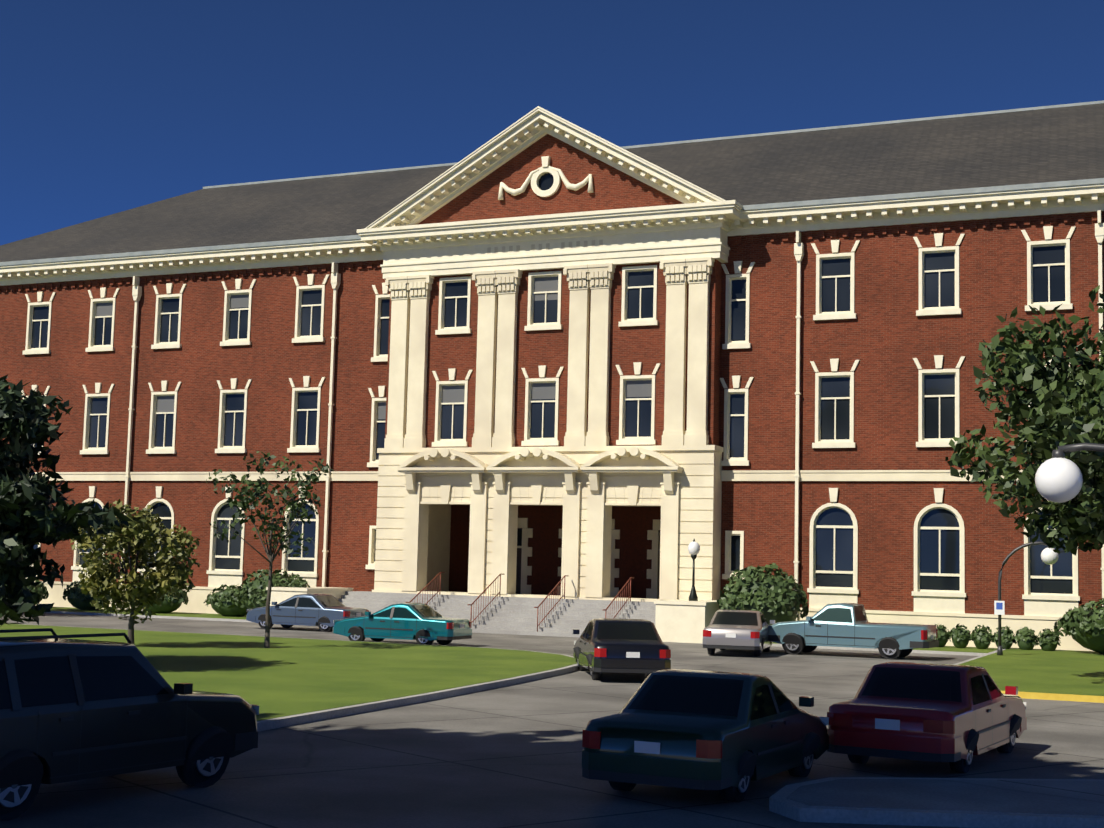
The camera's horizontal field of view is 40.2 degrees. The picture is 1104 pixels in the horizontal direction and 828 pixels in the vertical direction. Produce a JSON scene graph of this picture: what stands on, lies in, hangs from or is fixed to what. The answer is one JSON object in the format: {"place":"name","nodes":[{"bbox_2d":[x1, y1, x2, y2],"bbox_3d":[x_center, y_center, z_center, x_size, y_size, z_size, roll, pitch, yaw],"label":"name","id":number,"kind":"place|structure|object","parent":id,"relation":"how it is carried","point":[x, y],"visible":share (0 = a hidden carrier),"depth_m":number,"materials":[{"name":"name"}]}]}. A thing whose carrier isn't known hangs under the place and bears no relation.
{"place":"outdoors","nodes":[
{"label":"outdoors","id":0,"kind":"place"},
{"bbox_2d":[0,624,578,731],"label":"lawn","id":1,"kind":"structure","parent":0,"point":[280,682],"depth_m":36.02,"materials":[{"name":"green plant"}]},
{"bbox_2d":[0,374,133,626],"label":"tree","id":2,"kind":"object","parent":1,"relation":"on","point":[30,518],"visible":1,"depth_m":32.84,"materials":[{"name":"green plant"}]},
{"bbox_2d":[70,499,200,644],"bbox_3d":[-11.747,4.553,42.577,3.569,4.268,3.403,2,-6,-11],"label":"tree","id":3,"kind":"object","parent":1,"relation":"on","point":[104,573],"visible":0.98,"depth_m":42.03,"materials":[{"name":"green plant"}]},
{"bbox_2d":[206,451,333,647],"bbox_3d":[-8.072,3.948,43.450,3.584,5.827,3.131,5,-6,-29],"label":"sapling","id":4,"kind":"object","parent":1,"relation":"on","point":[259,489],"visible":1,"depth_m":43.48,"materials":[{"name":"green plant"}]},
{"bbox_2d":[0,612,1103,827],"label":"road","id":5,"kind":"structure","parent":0,"point":[507,757],"depth_m":20.84,"materials":[{"name":"grey asphalt"}]},
{"bbox_2d":[0,628,258,819],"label":"station wagon","id":6,"kind":"object","parent":5,"relation":"on","point":[74,709],"visible":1,"depth_m":16.54,"materials":[{"name":"grey paint"}]},
{"bbox_2d":[246,594,368,631],"bbox_3d":[-9.294,7.520,57.410,4.580,1.380,2.060,-1,-6,24],"label":"blue car","id":7,"kind":"object","parent":5,"relation":"on","point":[322,612],"visible":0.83,"depth_m":56.64,"materials":[{"name":"blue paint"}]},
{"bbox_2d":[332,603,471,644],"bbox_3d":[-4.892,6.848,49.359,4.380,1.350,2.040,-1,-6,22],"label":"teal car","id":8,"kind":"object","parent":5,"relation":"on","point":[422,623],"visible":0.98,"depth_m":48.60,"materials":[{"name":"teal paint"}]},
{"bbox_2d":[573,618,670,679],"bbox_3d":[1.687,5.826,37.730,2.140,1.420,4.880,2,-6,-5],"label":"black car","id":9,"kind":"object","parent":5,"relation":"on","point":[620,645],"visible":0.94,"depth_m":35.90,"materials":[{"name":"black paint"}]},
{"bbox_2d":[582,669,828,801],"bbox_3d":[2.092,4.012,19.371,2.070,1.440,4.460,-1,-6,27],"label":"car","id":10,"kind":"object","parent":5,"relation":"on","point":[729,736],"visible":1,"depth_m":18.06,"materials":[{"name":"green paint"}]},
{"bbox_2d":[702,609,774,655],"bbox_3d":[6.086,7.052,48.948,2.090,1.400,4.680,0,-6,14],"label":"silver car","id":11,"kind":"object","parent":5,"relation":"on","point":[725,629],"visible":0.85,"depth_m":47.05,"materials":[{"name":"grey paint"}]},
{"bbox_2d":[768,603,938,658],"bbox_3d":[9.726,6.995,48.987,5.295,1.700,2.190,-1,-6,26],"label":"pickup","id":12,"kind":"object","parent":5,"relation":"on","point":[841,625],"visible":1,"depth_m":48.28,"materials":[{"name":"teal paint"}]},
{"bbox_2d":[827,662,1026,772],"bbox_3d":[5.702,4.431,22.557,2.090,1.410,4.830,-2,-6,29],"label":"car","id":13,"kind":"object","parent":5,"relation":"on","point":[957,717],"visible":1,"depth_m":21.09,"materials":[{"name":"red paint"}]},
{"bbox_2d":[769,777,1103,827],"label":"island","id":14,"kind":"structure","parent":5,"relation":"on","point":[1004,803],"depth_m":17.23,"materials":[{"name":"grey concrete"}]},
{"bbox_2d":[1035,443,1103,502],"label":"arm lamp","id":15,"kind":"object","parent":14,"relation":"on","point":[1058,477],"visible":1,"depth_m":19.62,"materials":[{"name":"grey glass"}]},
{"bbox_2d":[945,285,1103,555],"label":"tree","id":16,"kind":"object","parent":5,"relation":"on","point":[1066,407],"visible":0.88,"depth_m":34.45,"materials":[{"name":"green plant"}]},
{"bbox_2d":[953,648,1103,702],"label":"grass","id":17,"kind":"structure","parent":5,"relation":"on","point":[1068,675],"depth_m":40.82,"materials":[{"name":"green plant"}]},
{"bbox_2d":[992,626,1015,648],"bbox_3d":[15.956,7.915,53.270,0.841,0.902,0.848,-1,-6,24],"label":"shrublet","id":18,"kind":"object","parent":17,"relation":"on","point":[1007,639],"visible":0.81,"depth_m":53.04,"materials":[{"name":"green plant"}]},
{"bbox_2d":[1014,627,1037,649],"bbox_3d":[16.651,7.912,52.978,0.803,0.886,0.804,-4,-8,44],"label":"shrublet","id":19,"kind":"object","parent":17,"relation":"on","point":[1025,638],"visible":0.9,"depth_m":52.74,"materials":[{"name":"green plant"}]},
{"bbox_2d":[994,541,1058,654],"bbox_3d":[15.367,5.979,48.883,2.004,3.710,0.549,0,-6,13],"label":"arm lamp","id":20,"kind":"object","parent":17,"relation":"on","point":[1049,556],"visible":0.94,"depth_m":48.99,"materials":[{"name":"dark metal"},{"name":"white glass"}]},
{"bbox_2d":[1036,628,1060,650],"bbox_3d":[17.321,7.905,52.655,0.814,0.868,0.812,5,-6,-29],"label":"shrublet","id":21,"kind":"object","parent":17,"relation":"on","point":[1048,640],"visible":0.96,"depth_m":52.44,"materials":[{"name":"green plant"}]},
{"bbox_2d":[1053,598,1103,653],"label":"hedge","id":22,"kind":"object","parent":17,"relation":"on","point":[1083,626],"visible":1,"depth_m":51.17,"materials":[{"name":"green plant"}]},
{"bbox_2d":[0,0,1103,244],"label":"sky","id":23,"kind":"structure","parent":0,"point":[108,107],"materials":[{"name":"blue"}]},
{"label":"ground","id":24,"kind":"structure","parent":0,"visible":0},
{"bbox_2d":[30,607,254,622],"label":"sidewalk","id":25,"kind":"structure","parent":24,"relation":"on","point":[170,615],"depth_m":65.99,"materials":[{"name":"beige concrete"}]},
{"bbox_2d":[17,578,48,604],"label":"shrub","id":26,"kind":"object","parent":25,"relation":"on","point":[42,590],"visible":0.23,"depth_m":70.43,"materials":[{"name":"green plant"}]},
{"bbox_2d":[62,580,115,609],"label":"shrub","id":27,"kind":"object","parent":25,"relation":"on","point":[76,597],"visible":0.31,"depth_m":68.65,"materials":[{"name":"green plant"}]},
{"bbox_2d":[142,586,188,612],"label":"shrub","id":28,"kind":"object","parent":25,"relation":"on","point":[170,604],"visible":0.21,"depth_m":66.96,"materials":[{"name":"green plant"}]},
{"bbox_2d":[204,584,247,616],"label":"shrub","id":29,"kind":"object","parent":25,"relation":"on","point":[223,602],"visible":0.6,"depth_m":65.40,"materials":[{"name":"green plant"}]},
{"bbox_2d":[238,568,303,608],"bbox_3d":[-11.893,7.703,64.488,3.337,2.268,2.733,-1,-6,24],"label":"bush","id":30,"kind":"object","parent":24,"relation":"on","point":[253,593],"visible":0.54,"depth_m":63.85,"materials":[{"name":"green plant"}]},
{"bbox_2d":[282,574,309,587],"bbox_3d":[-10.734,7.712,63.290,1.336,2.014,1.343,6,-7,-36],"label":"shrub","id":31,"kind":"object","parent":24,"relation":"on","point":[297,583],"visible":0.21,"depth_m":63.17,"materials":[{"name":"green plant"}]},
{"bbox_2d":[266,106,742,643],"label":"entrance portico","id":32,"kind":"structure","parent":24,"relation":"on","point":[550,456],"depth_m":62.17,"materials":[{"name":"stone"}]},
{"bbox_2d":[688,539,699,600],"bbox_3d":[5.301,5.823,56.481,0.460,2.320,0.448,-1,-6,24],"label":"post lamp","id":33,"kind":"object","parent":32,"relation":"on","point":[693,548],"visible":1,"depth_m":56.39,"materials":[{"name":"grey metal"}]},
{"bbox_2d":[0,100,1103,650],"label":"building wings","id":34,"kind":"object","parent":24,"relation":"on","point":[876,280],"visible":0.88,"depth_m":60.71},
{"bbox_2d":[771,642,996,655],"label":"sidewalk","id":35,"kind":"structure","parent":24,"relation":"on","point":[954,650],"depth_m":52.35,"materials":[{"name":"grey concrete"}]},
{"bbox_2d":[716,563,808,624],"bbox_3d":[7.769,6.891,55.363,3.392,2.870,3.177,-1,-6,24],"label":"round bush","id":36,"kind":"object","parent":35,"relation":"on","point":[770,596],"visible":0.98,"depth_m":54.49,"materials":[{"name":"green plant"}]},
{"bbox_2d":[935,624,949,646],"bbox_3d":[13.893,7.950,54.181,0.852,0.911,0.854,-1,-6,24],"label":"shrublet","id":37,"kind":"object","parent":35,"relation":"on","point":[943,636],"visible":0.54,"depth_m":53.93,"materials":[{"name":"green plant"}]},
{"bbox_2d":[949,623,972,647],"bbox_3d":[14.596,7.935,53.876,0.856,0.915,0.869,-1,-6,24],"label":"shrublet","id":38,"kind":"object","parent":35,"relation":"on","point":[960,636],"visible":0.92,"depth_m":53.65,"materials":[{"name":"green plant"}]},
{"bbox_2d":[970,625,992,648],"bbox_3d":[15.254,7.930,53.569,0.836,0.896,0.807,-1,-6,24],"label":"shrublet","id":39,"kind":"object","parent":35,"relation":"on","point":[982,638],"visible":0.98,"depth_m":53.35,"materials":[{"name":"green plant"}]}
]}

